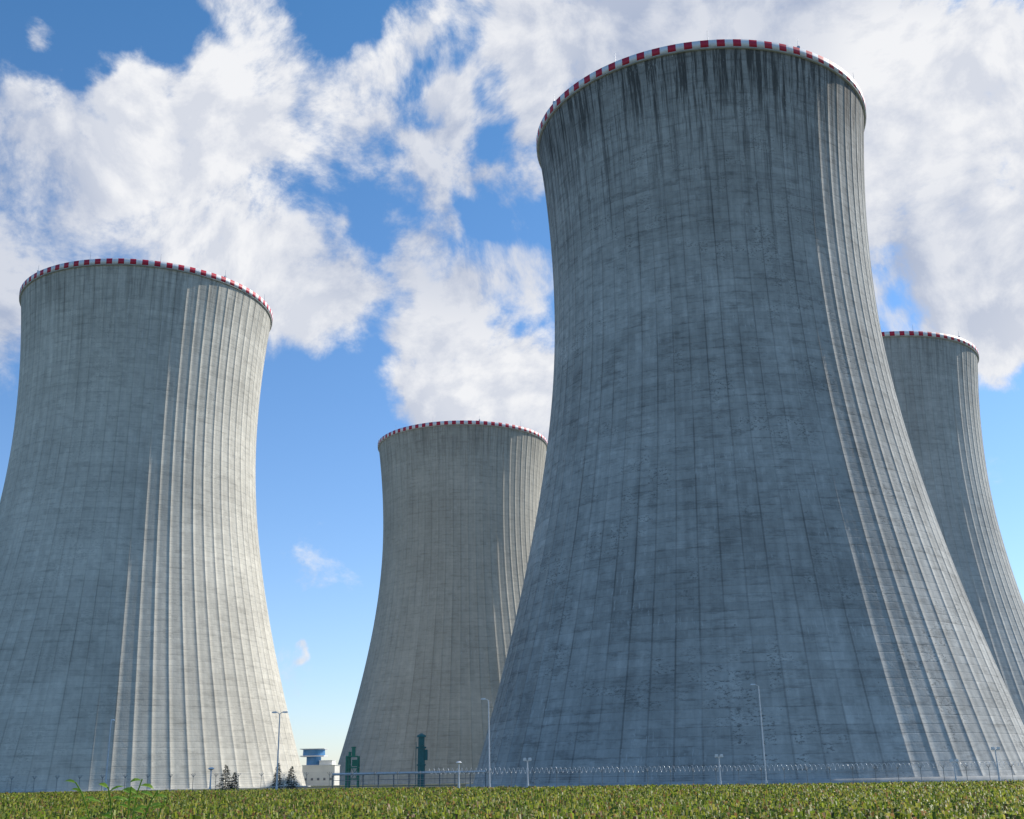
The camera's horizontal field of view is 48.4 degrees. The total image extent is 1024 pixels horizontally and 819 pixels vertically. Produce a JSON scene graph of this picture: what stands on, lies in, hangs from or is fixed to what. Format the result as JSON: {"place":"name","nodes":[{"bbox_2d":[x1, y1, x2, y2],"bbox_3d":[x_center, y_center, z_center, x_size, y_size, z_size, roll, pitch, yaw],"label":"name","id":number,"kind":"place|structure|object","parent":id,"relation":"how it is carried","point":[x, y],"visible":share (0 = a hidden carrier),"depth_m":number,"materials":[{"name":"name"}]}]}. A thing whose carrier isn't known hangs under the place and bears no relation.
{"place":"outdoors","nodes":[
{"label":"outdoors","id":0,"kind":"place"},
{"bbox_2d":[416,733,427,787],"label":"column","id":1,"kind":"structure","parent":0,"point":[422,755],"depth_m":179.52,"materials":[{"name":"teal metal"}]},
{"bbox_2d":[0,779,1023,818],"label":"crop field","id":2,"kind":"structure","parent":0,"point":[971,799],"depth_m":48.84,"materials":[{"name":"green plant"}]},
{"bbox_2d":[0,0,1023,767],"label":"sky","id":3,"kind":"structure","parent":0,"point":[370,170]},
{"bbox_2d":[19,781,1022,792],"bbox_3d":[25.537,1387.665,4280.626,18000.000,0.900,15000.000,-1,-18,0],"label":"ground","id":4,"kind":"structure","parent":0,"point":[386,786],"depth_m":283.90,"materials":[{"name":"grey concrete"}]},
{"bbox_2d":[104,719,114,790],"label":"street lamp","id":5,"kind":"object","parent":4,"relation":"on","point":[108,753],"visible":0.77,"depth_m":159.12,"materials":[{"name":"metal"}]},
{"bbox_2d":[64,778,166,818],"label":"weed plant","id":6,"kind":"object","parent":4,"relation":"on","point":[129,790],"visible":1,"depth_m":5.68,"materials":[{"name":"green plant"}]},
{"bbox_2d":[0,255,310,792],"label":"cooling tower","id":7,"kind":"structure","parent":4,"relation":"on","point":[133,603],"depth_m":319.75,"materials":[{"name":"concrete"}]},
{"bbox_2d":[208,767,213,788],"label":"street lamp","id":8,"kind":"object","parent":4,"relation":"on","point":[211,768],"visible":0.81,"depth_m":155.37,"materials":[{"name":"metal"}]},
{"bbox_2d":[216,765,234,789],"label":"spruce tree","id":9,"kind":"object","parent":4,"relation":"on","point":[228,784],"visible":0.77,"depth_m":161.80,"materials":[{"name":"green plant"}]},
{"bbox_2d":[229,772,238,789],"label":"spruce tree","id":10,"kind":"object","parent":4,"relation":"on","point":[234,778],"visible":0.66,"depth_m":167.53,"materials":[{"name":"green plant"}]},
{"bbox_2d":[269,763,282,789],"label":"spruce tree","id":11,"kind":"object","parent":4,"relation":"on","point":[279,780],"visible":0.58,"depth_m":161.95,"materials":[{"name":"green plant"}]},
{"bbox_2d":[272,711,287,789],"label":"street lamp","id":12,"kind":"object","parent":4,"relation":"on","point":[276,787],"visible":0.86,"depth_m":159.21,"materials":[{"name":"metal"}]},
{"bbox_2d":[284,766,299,789],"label":"spruce tree","id":13,"kind":"object","parent":4,"relation":"on","point":[290,774],"visible":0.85,"depth_m":163.68,"materials":[{"name":"green plant"}]},
{"bbox_2d":[302,761,339,785],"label":"walls","id":14,"kind":"structure","parent":4,"relation":"on","point":[322,769],"depth_m":404.50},
{"bbox_2d":[300,748,339,765],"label":"roof trim","id":15,"kind":"structure","parent":14,"relation":"on","point":[316,756],"depth_m":407.62,"materials":[{"name":"white metal"}]},
{"bbox_2d":[303,749,324,764],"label":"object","id":16,"kind":"object","parent":15,"relation":"on","point":[311,760],"visible":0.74,"depth_m":409.16,"materials":[{"name":"blue glass"}]},
{"bbox_2d":[345,747,359,787],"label":"pipe gantry","id":17,"kind":"object","parent":4,"relation":"on","point":[348,766],"visible":0.91,"depth_m":179.22,"materials":[{"name":"teal metal"}]},
{"bbox_2d":[331,770,485,787],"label":"pipe bridge","id":18,"kind":"structure","parent":4,"relation":"on","point":[393,779],"depth_m":171.15,"materials":[{"name":"grey metal"}]},
{"bbox_2d":[338,416,547,784],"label":"cooling tower","id":19,"kind":"structure","parent":4,"relation":"on","point":[461,498],"depth_m":479.25,"materials":[{"name":"beige concrete"}]},
{"bbox_2d":[456,761,461,787],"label":"street lamp","id":20,"kind":"object","parent":4,"relation":"on","point":[458,762],"visible":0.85,"depth_m":155.22,"materials":[{"name":"metal"}]},
{"bbox_2d":[481,698,490,786],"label":"street lamp","id":21,"kind":"object","parent":4,"relation":"on","point":[488,740],"visible":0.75,"depth_m":159.41,"materials":[{"name":"metal"}]},
{"bbox_2d":[0,761,1023,791],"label":"security fence","id":22,"kind":"object","parent":4,"relation":"on","point":[511,783],"visible":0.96,"depth_m":150.35,"materials":[{"name":"metal"}]},
{"bbox_2d":[523,758,531,786],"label":"street lamp","id":23,"kind":"object","parent":4,"relation":"on","point":[524,759],"visible":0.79,"depth_m":155.45,"materials":[{"name":"metal"}]},
{"bbox_2d":[715,754,722,784],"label":"street lamp","id":24,"kind":"object","parent":4,"relation":"on","point":[721,756],"visible":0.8,"depth_m":155.49,"materials":[{"name":"metal"}]},
{"bbox_2d":[466,34,1023,787],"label":"cooling tower","id":25,"kind":"structure","parent":4,"relation":"on","point":[734,502],"depth_m":217.54,"materials":[{"name":"concrete"}]},
{"bbox_2d":[750,684,766,784],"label":"street lamp","id":26,"kind":"object","parent":4,"relation":"on","point":[762,736],"visible":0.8,"depth_m":159.29,"materials":[{"name":"metal"}]},
{"bbox_2d":[882,326,1023,724],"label":"cooling tower","id":27,"kind":"structure","parent":4,"relation":"on","point":[934,375],"depth_m":395.26,"materials":[{"name":"grey concrete"}]},
{"bbox_2d":[950,759,958,780],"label":"street lamp","id":28,"kind":"object","parent":4,"relation":"on","point":[952,761],"visible":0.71,"depth_m":155.12,"materials":[{"name":"metal"}]},
{"bbox_2d":[991,747,1000,780],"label":"street lamp","id":29,"kind":"object","parent":4,"relation":"on","point":[997,748],"visible":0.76,"depth_m":155.43,"materials":[{"name":"metal"}]}
]}

